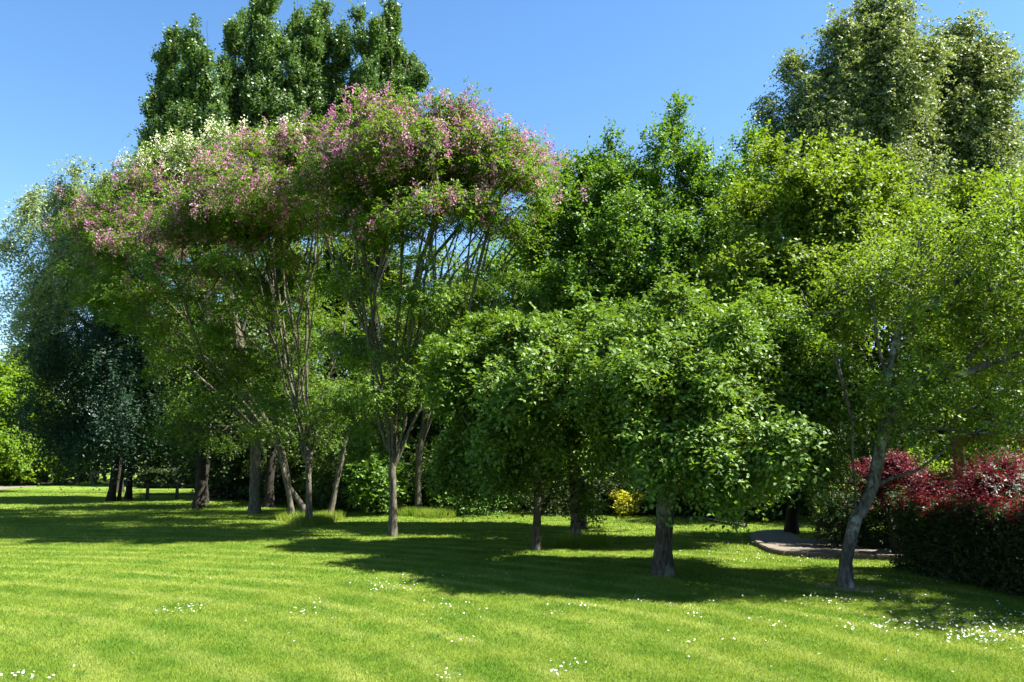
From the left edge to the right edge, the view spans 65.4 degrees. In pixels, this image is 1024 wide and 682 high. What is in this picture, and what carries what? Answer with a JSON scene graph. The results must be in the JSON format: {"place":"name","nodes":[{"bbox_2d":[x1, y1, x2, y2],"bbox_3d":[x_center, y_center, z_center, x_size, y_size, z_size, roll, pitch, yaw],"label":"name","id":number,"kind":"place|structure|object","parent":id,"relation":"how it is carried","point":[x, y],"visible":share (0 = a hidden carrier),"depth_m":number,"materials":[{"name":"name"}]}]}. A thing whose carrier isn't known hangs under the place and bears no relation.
{"place":"outdoors","nodes":[
{"label":"outdoors","id":0,"kind":"place"},
{"bbox_2d":[0,482,71,488],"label":"path","id":1,"kind":"structure","parent":0,"point":[6,486],"depth_m":53.01,"materials":[{"name":"beige gravel"}]},
{"bbox_2d":[76,482,615,547],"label":"long grass","id":2,"kind":"structure","parent":0,"point":[591,540],"depth_m":20.57,"materials":[{"name":"green plant"}]},
{"bbox_2d":[0,462,1023,681],"bbox_3d":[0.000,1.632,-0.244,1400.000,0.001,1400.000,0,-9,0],"label":"ground","id":3,"kind":"structure","parent":0,"point":[94,486],"depth_m":8.93,"materials":[{"name":"green plant"}]},
{"bbox_2d":[0,334,36,432],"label":"distant tree","id":4,"kind":"object","parent":3,"relation":"on","point":[6,352],"visible":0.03,"depth_m":64.27,"materials":[{"name":"green plant"}]},
{"bbox_2d":[0,353,90,485],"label":"bright maple","id":5,"kind":"object","parent":3,"relation":"on","point":[10,473],"visible":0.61,"depth_m":53.70,"materials":[{"name":"green plant"}]},
{"bbox_2d":[9,342,90,481],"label":"distant tree","id":6,"kind":"object","parent":3,"relation":"on","point":[47,397],"visible":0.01,"depth_m":60.70,"materials":[{"name":"green plant"}]},
{"bbox_2d":[0,154,153,500],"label":"weeping willow","id":7,"kind":"object","parent":3,"relation":"on","point":[40,296],"visible":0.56,"depth_m":33.39,"materials":[{"name":"green plant"}]},
{"bbox_2d":[73,471,104,484],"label":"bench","id":8,"kind":"object","parent":3,"relation":"on","point":[91,473],"visible":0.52,"depth_m":54.92,"materials":[{"name":"wood"}]},
{"bbox_2d":[0,283,227,499],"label":"shaded willow","id":9,"kind":"object","parent":3,"relation":"on","point":[98,378],"visible":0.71,"depth_m":32.12,"materials":[{"name":"green plant"}]},
{"bbox_2d":[79,151,187,492],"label":"backlit alder","id":10,"kind":"object","parent":3,"relation":"on","point":[119,471],"visible":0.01,"depth_m":42.71,"materials":[{"name":"green plant"}]},
{"bbox_2d":[113,283,224,468],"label":"woodland tree","id":11,"kind":"object","parent":3,"relation":"on","point":[165,423],"depth_m":55.36,"materials":[{"name":"green plant"}]},
{"bbox_2d":[132,466,212,487],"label":"hedge","id":12,"kind":"object","parent":3,"relation":"on","point":[152,476],"visible":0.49,"depth_m":47.42,"materials":[{"name":"green plant"}]},
{"bbox_2d":[37,141,310,511],"bbox_3d":[-9.852,-0.696,23.107,9.473,11.669,6.575,-5,-10,31],"label":"robinia tree","id":13,"kind":"object","parent":3,"relation":"on","point":[132,233],"visible":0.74,"depth_m":23.59,"materials":[{"name":"green plant"}]},
{"bbox_2d":[131,11,249,503],"bbox_3d":[-13.047,-3.887,32.367,5.215,20.623,4.426,0,-9,0],"label":"poplar tree","id":14,"kind":"object","parent":3,"relation":"on","point":[191,95],"visible":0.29,"depth_m":32.56,"materials":[{"name":"green plant"}]},
{"bbox_2d":[122,318,265,508],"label":"woodland tree","id":15,"kind":"object","parent":3,"relation":"on","point":[200,471],"visible":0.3,"depth_m":27.74,"materials":[{"name":"green plant"}]},
{"bbox_2d":[143,483,247,499],"bbox_3d":[-12.590,6.386,33.914,6.134,0.720,0.147,0,-9,0],"label":"fence","id":16,"kind":"object","parent":3,"relation":"on","point":[148,485],"visible":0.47,"depth_m":33.88,"materials":[{"name":"brown wood"}]},
{"bbox_2d":[165,429,229,497],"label":"tall shrub","id":17,"kind":"object","parent":3,"relation":"on","point":[193,468],"visible":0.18,"depth_m":35.69,"materials":[{"name":"green plant"}]},
{"bbox_2d":[116,111,305,513],"bbox_3d":[-9.633,-1.082,26.107,7.213,13.183,4.156,0,-9,0],"label":"cream robinia","id":18,"kind":"object","parent":3,"relation":"on","point":[180,149],"visible":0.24,"depth_m":25.80,"materials":[{"name":"green plant"}]},
{"bbox_2d":[189,398,261,499],"bbox_3d":[-11.432,4.714,34.954,4.708,4.364,4.371,3,-9,-17],"label":"tall shrub","id":19,"kind":"object","parent":3,"relation":"on","point":[231,474],"visible":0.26,"depth_m":33.67,"materials":[{"name":"green plant"}]},
{"bbox_2d":[171,246,292,428],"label":"woodland tree","id":20,"kind":"object","parent":3,"relation":"on","point":[250,323],"depth_m":55.46,"materials":[{"name":"green plant"}]},
{"bbox_2d":[223,422,291,499],"bbox_3d":[-9.832,5.013,33.863,4.034,3.447,4.732,0,-9,0],"label":"tall shrub","id":21,"kind":"object","parent":3,"relation":"on","point":[246,479],"visible":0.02,"depth_m":33.18,"materials":[{"name":"green plant"}]},
{"bbox_2d":[180,295,344,506],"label":"woodland tree","id":22,"kind":"object","parent":3,"relation":"on","point":[269,500],"visible":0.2,"depth_m":28.05,"materials":[{"name":"green plant"}]},
{"bbox_2d":[218,267,313,515],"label":"robinia tree","id":23,"kind":"object","parent":3,"relation":"on","point":[284,475],"visible":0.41,"depth_m":22.38,"materials":[{"name":"green plant"}]},
{"bbox_2d":[234,439,303,504],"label":"understorey shrub","id":24,"kind":"object","parent":3,"relation":"on","point":[278,485],"visible":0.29,"depth_m":29.93,"materials":[{"name":"green plant"}]},
{"bbox_2d":[161,108,379,521],"bbox_3d":[-6.050,-0.694,20.861,6.011,10.865,7.642,6,-10,-34],"label":"robinia tree","id":25,"kind":"object","parent":3,"relation":"on","point":[248,186],"visible":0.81,"depth_m":20.76,"materials":[{"name":"green plant"}]},
{"bbox_2d":[237,428,312,501],"bbox_3d":[-8.510,5.046,32.693,5.388,3.038,4.344,0,-9,0],"label":"tall shrub","id":26,"kind":"object","parent":3,"relation":"on","point":[288,445],"visible":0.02,"depth_m":32.14,"materials":[{"name":"green plant"}]},
{"bbox_2d":[233,0,330,499],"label":"poplar tree","id":27,"kind":"object","parent":3,"relation":"on","point":[266,89],"visible":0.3,"depth_m":34.13,"materials":[{"name":"green plant"}]},
{"bbox_2d":[239,235,360,437],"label":"woodland tree","id":28,"kind":"object","parent":3,"relation":"on","point":[285,314],"visible":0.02,"depth_m":51.95,"materials":[{"name":"green plant"}]},
{"bbox_2d":[276,428,340,507],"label":"understorey shrub","id":29,"kind":"object","parent":3,"relation":"on","point":[300,479],"visible":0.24,"depth_m":29.02,"materials":[{"name":"green plant"}]},
{"bbox_2d":[288,402,365,465],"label":"tall shrub","id":30,"kind":"object","parent":3,"relation":"on","point":[328,426],"visible":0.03,"depth_m":32.13,"materials":[{"name":"green plant"}]},
{"bbox_2d":[305,0,355,423],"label":"poplar tree","id":31,"kind":"object","parent":3,"relation":"on","point":[336,54],"visible":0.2,"depth_m":36.23,"materials":[{"name":"green plant"}]},
{"bbox_2d":[318,428,385,461],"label":"tall shrub","id":32,"kind":"object","parent":3,"relation":"on","point":[374,435],"visible":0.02,"depth_m":31.04,"materials":[{"name":"green plant"}]},
{"bbox_2d":[299,436,405,511],"bbox_3d":[-5.561,4.429,27.062,4.066,2.590,3.132,-5,-10,32],"label":"understorey shrub","id":33,"kind":"object","parent":3,"relation":"on","point":[324,502],"visible":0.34,"depth_m":26.50,"materials":[{"name":"green plant"}]},
{"bbox_2d":[318,287,405,513],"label":"robinia tree","id":34,"kind":"object","parent":3,"relation":"on","point":[331,507],"visible":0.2,"depth_m":22.94,"materials":[{"name":"green plant"}]},
{"bbox_2d":[297,228,428,435],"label":"woodland tree","id":35,"kind":"object","parent":3,"relation":"on","point":[354,323],"visible":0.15,"depth_m":38.15,"materials":[{"name":"green plant"}]},
{"bbox_2d":[327,427,414,515],"bbox_3d":[-4.364,3.918,24.950,3.225,2.963,3.741,0,-9,0],"label":"understorey shrub","id":36,"kind":"object","parent":3,"relation":"on","point":[367,477],"visible":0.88,"depth_m":24.23,"materials":[{"name":"green plant"}]},
{"bbox_2d":[329,0,432,434],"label":"poplar tree","id":37,"kind":"object","parent":3,"relation":"on","point":[381,51],"visible":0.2,"depth_m":35.02,"materials":[{"name":"green plant"}]},
{"bbox_2d":[375,425,437,507],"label":"understorey shrub","id":38,"kind":"object","parent":3,"relation":"on","point":[412,441],"visible":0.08,"depth_m":28.65,"materials":[{"name":"green plant"}]},
{"bbox_2d":[376,406,448,505],"bbox_3d":[-3.448,4.269,30.747,4.027,3.991,3.888,-6,-10,35],"label":"tall shrub","id":39,"kind":"object","parent":3,"relation":"on","point":[431,430],"visible":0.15,"depth_m":30.61,"materials":[{"name":"green plant"}]},
{"bbox_2d":[340,241,495,431],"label":"woodland tree","id":40,"kind":"object","parent":3,"relation":"on","point":[405,283],"visible":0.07,"depth_m":36.27,"materials":[{"name":"green plant"}]},
{"bbox_2d":[400,407,448,498],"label":"tall shrub","id":41,"kind":"object","parent":3,"relation":"on","point":[435,425],"depth_m":30.86,"materials":[{"name":"green plant"}]},
{"bbox_2d":[290,76,589,536],"bbox_3d":[-1.800,-0.838,18.253,7.313,10.366,5.544,0,-9,0],"label":"robinia tree","id":42,"kind":"object","parent":3,"relation":"on","point":[468,159],"visible":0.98,"depth_m":17.88,"materials":[{"name":"green plant"}]},
{"bbox_2d":[398,441,487,509],"bbox_3d":[-2.086,4.492,27.014,3.621,2.444,3.922,0,-9,0],"label":"understorey shrub","id":43,"kind":"object","parent":3,"relation":"on","point":[423,483],"visible":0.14,"depth_m":26.19,"materials":[{"name":"green plant"}]},
{"bbox_2d":[385,275,536,425],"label":"woodland tree","id":44,"kind":"object","parent":3,"relation":"on","point":[444,337],"visible":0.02,"depth_m":32.65,"materials":[{"name":"green plant"}]},
{"bbox_2d":[421,461,516,515],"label":"understorey shrub","id":45,"kind":"object","parent":3,"relation":"on","point":[472,511],"visible":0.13,"depth_m":24.35,"materials":[{"name":"green plant"}]},
{"bbox_2d":[386,129,577,509],"bbox_3d":[-0.892,-0.857,25.302,7.426,12.513,4.587,0,-9,0],"label":"robinia tree","id":46,"kind":"object","parent":3,"relation":"on","point":[425,424],"visible":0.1,"depth_m":25.03,"materials":[{"name":"green plant"}]},
{"bbox_2d":[0,521,1023,681],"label":"daisies","id":47,"kind":"object","parent":3,"relation":"on","point":[735,632],"visible":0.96,"depth_m":8.07,"materials":[{"name":"white plant"}]},
{"bbox_2d":[2,390,1022,483],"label":"woodland","id":48,"kind":"object","parent":3,"relation":"on","point":[157,462],"visible":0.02,"depth_m":59.50,"materials":[{"name":"green plant"}]},
{"bbox_2d":[441,227,586,436],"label":"woodland tree","id":49,"kind":"object","parent":3,"relation":"on","point":[494,262],"visible":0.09,"depth_m":29.24,"materials":[{"name":"green plant"}]},
{"bbox_2d":[413,290,617,550],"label":"hanging leaf tree","id":50,"kind":"object","parent":3,"relation":"on","point":[485,455],"visible":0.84,"depth_m":14.07,"materials":[{"name":"leaf"},{"name":"grey brown bark"}]},
{"bbox_2d":[491,482,545,512],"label":"understorey shrub","id":51,"kind":"object","parent":3,"relation":"on","point":[514,508],"visible":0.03,"depth_m":25.61,"materials":[{"name":"green plant"}]},
{"bbox_2d":[492,481,556,510],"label":"understorey shrub","id":52,"kind":"object","parent":3,"relation":"on","point":[526,503],"visible":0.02,"depth_m":26.35,"materials":[{"name":"green plant"}]},
{"bbox_2d":[518,468,607,515],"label":"border shrub","id":53,"kind":"object","parent":3,"relation":"on","point":[552,507],"visible":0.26,"depth_m":24.46,"materials":[{"name":"green plant"}]},
{"bbox_2d":[493,313,633,537],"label":"flecked trunk tree","id":54,"kind":"object","parent":3,"relation":"on","point":[578,502],"visible":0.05,"depth_m":15.62,"materials":[{"name":"green plant"}]},
{"bbox_2d":[521,458,611,505],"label":"tall shrub","id":55,"kind":"object","parent":3,"relation":"on","point":[584,477],"depth_m":29.30,"materials":[{"name":"green plant"}]},
{"bbox_2d":[500,236,636,472],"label":"woodland tree","id":56,"kind":"object","parent":3,"relation":"on","point":[545,311],"visible":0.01,"depth_m":30.46,"materials":[{"name":"green plant"}]},
{"bbox_2d":[563,471,631,514],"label":"border shrub","id":57,"kind":"object","parent":3,"relation":"on","point":[612,485],"visible":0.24,"depth_m":24.68,"materials":[{"name":"green plant"}]},
{"bbox_2d":[585,452,640,492],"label":"yellowish shrub","id":58,"kind":"object","parent":3,"relation":"on","point":[616,477],"visible":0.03,"depth_m":26.31,"materials":[{"name":"green plant"}]},
{"bbox_2d":[609,489,645,515],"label":"golden shrub","id":59,"kind":"object","parent":3,"relation":"on","point":[624,503],"visible":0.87,"depth_m":23.94,"materials":[{"name":"yellow plant"}]},
{"bbox_2d":[499,89,796,528],"bbox_3d":[3.629,-1.192,19.693,7.918,11.501,5.101,0,-9,0],"label":"alder tree","id":60,"kind":"object","parent":3,"relation":"on","point":[618,221],"visible":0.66,"depth_m":19.76,"materials":[{"name":"green plant"}]},
{"bbox_2d":[619,477,696,516],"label":"border shrub","id":61,"kind":"object","parent":3,"relation":"on","point":[648,511],"visible":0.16,"depth_m":24.12,"materials":[{"name":"green plant"}]},
{"bbox_2d":[653,473,733,516],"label":"border shrub","id":62,"kind":"object","parent":3,"relation":"on","point":[685,513],"visible":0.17,"depth_m":23.53,"materials":[{"name":"green plant"}]},
{"bbox_2d":[545,261,883,576],"bbox_3d":[3.084,1.118,11.807,5.161,4.596,4.985,0,-9,0],"label":"cherry tree","id":63,"kind":"object","parent":3,"relation":"on","point":[721,407],"visible":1,"depth_m":10.94,"materials":[{"name":"green plant"}]},
{"bbox_2d":[682,495,774,518],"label":"border shrub","id":64,"kind":"object","parent":3,"relation":"on","point":[723,514],"visible":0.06,"depth_m":22.96,"materials":[{"name":"green plant"}]},
{"bbox_2d":[743,484,820,521],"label":"border shrub","id":65,"kind":"object","parent":3,"relation":"on","point":[774,515],"visible":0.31,"depth_m":21.87,"materials":[{"name":"green plant"}]},
{"bbox_2d":[685,119,941,534],"bbox_3d":[6.516,-0.108,16.721,5.732,8.736,4.418,0,-9,0],"label":"field maple","id":66,"kind":"object","parent":3,"relation":"on","point":[834,196],"visible":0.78,"depth_m":16.00,"materials":[{"name":"green plant"}]},
{"bbox_2d":[770,322,892,516],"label":"woodland tree","id":67,"kind":"object","parent":3,"relation":"on","point":[835,441],"depth_m":23.78,"materials":[{"name":"green plant"}]},
{"bbox_2d":[815,583,883,592],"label":"bare earth","id":68,"kind":"structure","parent":3,"relation":"on","point":[834,585],"depth_m":10.43,"materials":[{"name":"brown soil"}]},
{"bbox_2d":[741,0,966,489],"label":"birch tree","id":69,"kind":"object","parent":3,"relation":"on","point":[878,84],"visible":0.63,"depth_m":28.80,"materials":[{"name":"green plant"}]},
{"bbox_2d":[830,448,953,553],"bbox_3d":[6.645,2.794,13.914,2.181,1.920,1.822,0,-9,0],"label":"purple barberry","id":70,"kind":"object","parent":3,"relation":"on","point":[895,464],"visible":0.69,"depth_m":13.71,"materials":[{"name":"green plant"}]},
{"bbox_2d":[824,216,964,516],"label":"woodland tree","id":71,"kind":"object","parent":3,"relation":"on","point":[874,354],"visible":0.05,"depth_m":21.86,"materials":[{"name":"green plant"}]},
{"bbox_2d":[774,151,1023,587],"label":"plum tree","id":72,"kind":"object","parent":3,"relation":"on","point":[984,338],"visible":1,"depth_m":10.61,"materials":[{"name":"green plant"}]},
{"bbox_2d":[866,437,954,516],"bbox_3d":[7.955,2.887,15.291,1.870,2.140,2.103,0,-9,0],"label":"lime shrub","id":73,"kind":"object","parent":3,"relation":"on","point":[933,464],"visible":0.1,"depth_m":15.20,"materials":[{"name":"green plant"}]},
{"bbox_2d":[809,485,1023,548],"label":"clipped hedge","id":74,"kind":"object","parent":3,"relation":"on","point":[867,533],"visible":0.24,"depth_m":14.93,"materials":[{"name":"green plant"}]},
{"bbox_2d":[829,294,1023,469],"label":"woodland tree","id":75,"kind":"object","parent":3,"relation":"on","point":[940,433],"visible":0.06,"depth_m":21.95,"materials":[{"name":"green plant"}]},
{"bbox_2d":[872,160,1023,453],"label":"golden maple","id":76,"kind":"object","parent":3,"relation":"on","point":[971,187],"visible":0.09,"depth_m":17.21,"materials":[{"name":"green plant"}]},
{"bbox_2d":[876,486,1023,598],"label":"barberry hedge","id":77,"kind":"object","parent":3,"relation":"on","point":[963,537],"visible":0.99,"depth_m":10.80,"materials":[{"name":"green plant"}]},
{"bbox_2d":[895,368,1023,461],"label":"woodland tree","id":78,"kind":"object","parent":3,"relation":"on","point":[1014,404],"visible":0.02,"depth_m":22.49,"materials":[{"name":"green plant"}]},
{"bbox_2d":[901,2,1023,462],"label":"birch tree","id":79,"kind":"object","parent":3,"relation":"on","point":[979,119],"visible":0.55,"depth_m":30.04,"materials":[{"name":"green plant"}]},
{"bbox_2d":[939,438,1022,493],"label":"lime shrub","id":80,"kind":"object","parent":3,"relation":"on","point":[951,454],"visible":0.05,"depth_m":16.35,"materials":[{"name":"green plant"}]},
{"bbox_2d":[939,445,1023,554],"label":"purple barberry","id":81,"kind":"object","parent":3,"relation":"on","point":[986,469],"visible":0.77,"depth_m":12.08,"materials":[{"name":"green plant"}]},
{"bbox_2d":[952,433,1023,493],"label":"pergola","id":82,"kind":"object","parent":3,"relation":"on","point":[962,463],"visible":0.11,"depth_m":13.68,"materials":[{"name":"brown wood"}]},
{"bbox_2d":[978,462,1023,497],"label":"silver shrub","id":83,"kind":"object","parent":3,"relation":"on","point":[1017,484],"visible":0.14,"depth_m":11.61,"materials":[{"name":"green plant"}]},
{"bbox_2d":[1000,445,1022,488],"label":"dark shrub","id":84,"kind":"object","parent":3,"relation":"on","point":[1014,455],"depth_m":17.92,"materials":[{"name":"green plant"}]},
{"bbox_2d":[0,0,1023,461],"label":"sky","id":85,"kind":"structure","parent":0,"point":[73,78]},
{"bbox_2d":[640,512,748,525],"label":"path","id":86,"kind":"structure","parent":0,"point":[704,518],"depth_m":22.23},
{"bbox_2d":[749,529,903,557],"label":"path","id":87,"kind":"structure","parent":0,"point":[781,539],"depth_m":15.35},
{"bbox_2d":[751,539,920,561],"bbox_3d":[5.305,3.799,14.358,1.372,0.150,3.612,5,-10,-32],"label":"path edging","id":88,"kind":"object","parent":87,"relation":"on","point":[765,547],"visible":0.62,"depth_m":13.73,"materials":[{"name":"stone"}]}
]}

